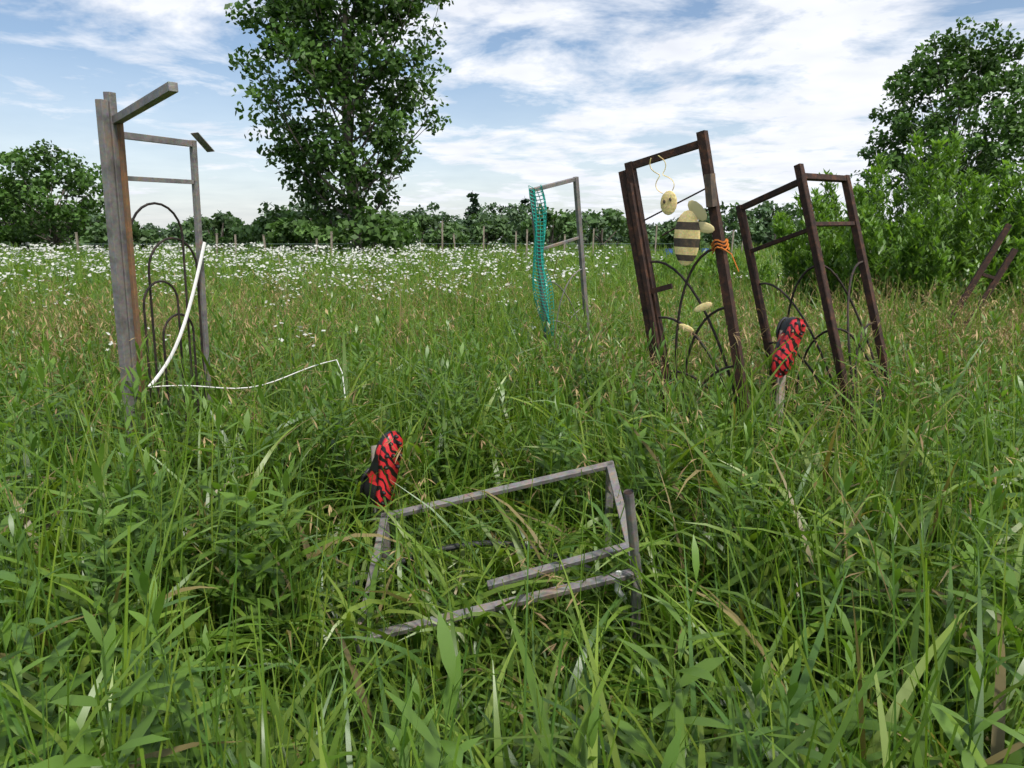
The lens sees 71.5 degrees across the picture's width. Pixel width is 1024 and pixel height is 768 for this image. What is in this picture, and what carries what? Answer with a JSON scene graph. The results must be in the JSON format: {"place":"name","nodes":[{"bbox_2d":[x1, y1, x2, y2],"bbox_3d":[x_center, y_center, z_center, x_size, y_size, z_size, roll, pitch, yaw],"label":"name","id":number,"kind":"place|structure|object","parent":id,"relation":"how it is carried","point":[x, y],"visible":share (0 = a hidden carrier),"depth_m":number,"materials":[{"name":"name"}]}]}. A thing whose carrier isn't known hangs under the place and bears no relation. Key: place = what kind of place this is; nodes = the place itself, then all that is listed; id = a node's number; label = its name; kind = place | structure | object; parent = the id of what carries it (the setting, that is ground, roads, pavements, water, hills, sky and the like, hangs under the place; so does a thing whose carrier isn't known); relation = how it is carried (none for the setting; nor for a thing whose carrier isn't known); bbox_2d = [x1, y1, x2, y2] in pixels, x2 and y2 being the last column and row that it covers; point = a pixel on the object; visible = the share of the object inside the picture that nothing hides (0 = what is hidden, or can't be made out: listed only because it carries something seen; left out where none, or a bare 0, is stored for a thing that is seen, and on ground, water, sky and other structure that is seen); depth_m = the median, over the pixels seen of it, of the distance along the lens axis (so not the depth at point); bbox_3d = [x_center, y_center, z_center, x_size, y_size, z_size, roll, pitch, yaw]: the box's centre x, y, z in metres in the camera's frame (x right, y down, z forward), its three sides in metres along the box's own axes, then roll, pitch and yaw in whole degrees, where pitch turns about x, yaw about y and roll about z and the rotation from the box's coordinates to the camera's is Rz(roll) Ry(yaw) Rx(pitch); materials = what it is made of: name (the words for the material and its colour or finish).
{"place":"outdoors","nodes":[
{"label":"outdoors","id":0,"kind":"place"},
{"bbox_2d":[0,240,1023,767],"bbox_3d":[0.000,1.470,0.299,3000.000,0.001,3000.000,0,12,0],"label":"ground","id":1,"kind":"structure","parent":0,"point":[480,242],"depth_m":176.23,"materials":[{"name":"green plant"}]},
{"bbox_2d":[0,179,56,246],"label":"bush","id":2,"kind":"object","parent":1,"relation":"on","point":[8,225],"visible":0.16,"depth_m":57.97,"materials":[{"name":"green plant"}]},
{"bbox_2d":[0,138,105,251],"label":"maple tree","id":3,"kind":"object","parent":1,"relation":"on","point":[51,213],"visible":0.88,"depth_m":50.81,"materials":[{"name":"green plant"}]},
{"bbox_2d":[95,81,345,485],"bbox_3d":[-1.214,0.012,2.888,0.745,2.229,0.868,5,12,21],"label":"frame","id":4,"kind":"object","parent":1,"relation":"on","point":[112,137],"visible":0.73,"depth_m":2.77,"materials":[{"name":"metal"}]},
{"bbox_2d":[240,676,328,750],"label":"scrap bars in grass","id":5,"kind":"object","parent":1,"relation":"on","point":[296,715],"visible":0.03,"depth_m":1.94,"materials":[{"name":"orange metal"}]},
{"bbox_2d":[224,0,453,253],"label":"poplar tree","id":6,"kind":"object","parent":1,"relation":"on","point":[338,69],"visible":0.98,"depth_m":40.86,"materials":[{"name":"green plant"}]},
{"bbox_2d":[360,431,402,540],"bbox_3d":[-0.459,0.625,2.560,0.146,0.955,0.115,10,16,42],"label":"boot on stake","id":7,"kind":"object","parent":1,"relation":"on","point":[382,455],"visible":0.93,"depth_m":2.45,"materials":[{"name":"red rubber"}]},
{"bbox_2d":[0,241,806,350],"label":"white flowers","id":8,"kind":"object","parent":1,"relation":"on","point":[259,256],"visible":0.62,"depth_m":15.03,"materials":[{"name":"white plant"}]},
{"bbox_2d":[74,221,742,259],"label":"garden fence posts","id":9,"kind":"object","parent":1,"relation":"on","point":[235,239],"visible":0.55,"depth_m":37.91,"materials":[{"name":"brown wood"}]},
{"bbox_2d":[0,190,979,255],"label":"treeline","id":10,"kind":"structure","parent":1,"relation":"on","point":[278,227],"depth_m":52.52,"materials":[{"name":"green plant"}]},
{"bbox_2d":[342,460,641,692],"bbox_3d":[-0.069,0.677,2.168,0.948,0.908,0.569,-1,12,-7],"label":"fallen frame","id":11,"kind":"object","parent":1,"relation":"on","point":[628,517],"visible":0.42,"depth_m":1.99,"materials":[{"name":"metal"}]},
{"bbox_2d":[0,283,1023,767],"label":"leafy weeds","id":12,"kind":"object","parent":1,"relation":"on","point":[146,735],"visible":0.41,"depth_m":1.91,"materials":[{"name":"green plant"}]},
{"bbox_2d":[0,258,1023,678],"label":"grass seed heads","id":13,"kind":"object","parent":1,"relation":"on","point":[404,310],"depth_m":3.90,"materials":[{"name":"plant"}]},
{"bbox_2d":[528,176,590,351],"bbox_3d":[0.393,-0.410,5.211,0.233,2.122,0.969,6,13,27],"label":"net frame","id":14,"kind":"object","parent":1,"relation":"on","point":[538,257],"visible":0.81,"depth_m":4.93,"materials":[{"name":"metal"}]},
{"bbox_2d":[663,248,708,254],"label":"blue barrels","id":15,"kind":"object","parent":1,"relation":"on","point":[670,251],"visible":0.2,"depth_m":43.05,"materials":[{"name":"blue plastic"}]},
{"bbox_2d":[618,130,754,446],"bbox_3d":[0.876,-0.052,3.369,0.862,2.177,0.201,10,15,41],"label":"trellis","id":16,"kind":"object","parent":1,"relation":"on","point":[688,228],"visible":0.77,"depth_m":3.27,"materials":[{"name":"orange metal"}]},
{"bbox_2d":[655,253,778,302],"bbox_3d":[3.489,-1.731,12.479,2.568,1.419,2.510,0,12,0],"label":"bush","id":17,"kind":"object","parent":1,"relation":"on","point":[732,265],"visible":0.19,"depth_m":11.94,"materials":[{"name":"green plant"}]},
{"bbox_2d":[771,317,805,438],"bbox_3d":[1.230,0.316,3.302,0.136,1.264,0.137,0,12,0],"label":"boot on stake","id":18,"kind":"object","parent":1,"relation":"on","point":[786,326],"visible":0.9,"depth_m":3.17,"materials":[{"name":"red rubber"}]},
{"bbox_2d":[736,163,900,453],"bbox_3d":[1.554,0.043,3.467,0.414,2.145,1.019,-9,15,-39],"label":"trellis","id":19,"kind":"object","parent":1,"relation":"on","point":[801,184],"visible":0.44,"depth_m":3.38,"materials":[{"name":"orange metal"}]},
{"bbox_2d":[766,128,1023,335],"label":"bush","id":20,"kind":"object","parent":1,"relation":"on","point":[927,240],"visible":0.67,"depth_m":7.97,"materials":[{"name":"green leaves"},{"name":"woody stems"}]},
{"bbox_2d":[850,16,1023,225],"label":"ash tree","id":21,"kind":"object","parent":1,"relation":"on","point":[931,74],"visible":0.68,"depth_m":54.17,"materials":[{"name":"green plant"}]},
{"bbox_2d":[919,185,1017,280],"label":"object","id":22,"kind":"object","parent":1,"relation":"on","point":[973,249],"visible":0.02,"depth_m":8.92,"materials":[{"name":"green plant"}]},
{"bbox_2d":[935,223,1017,345],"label":"wooden posts","id":23,"kind":"object","parent":1,"relation":"on","point":[1004,266],"visible":0.47,"depth_m":5.39,"materials":[{"name":"brown wood"}]},
{"bbox_2d":[0,0,1023,239],"label":"sky","id":24,"kind":"structure","parent":0,"point":[539,92],"materials":[{"name":"blue"}]}
]}

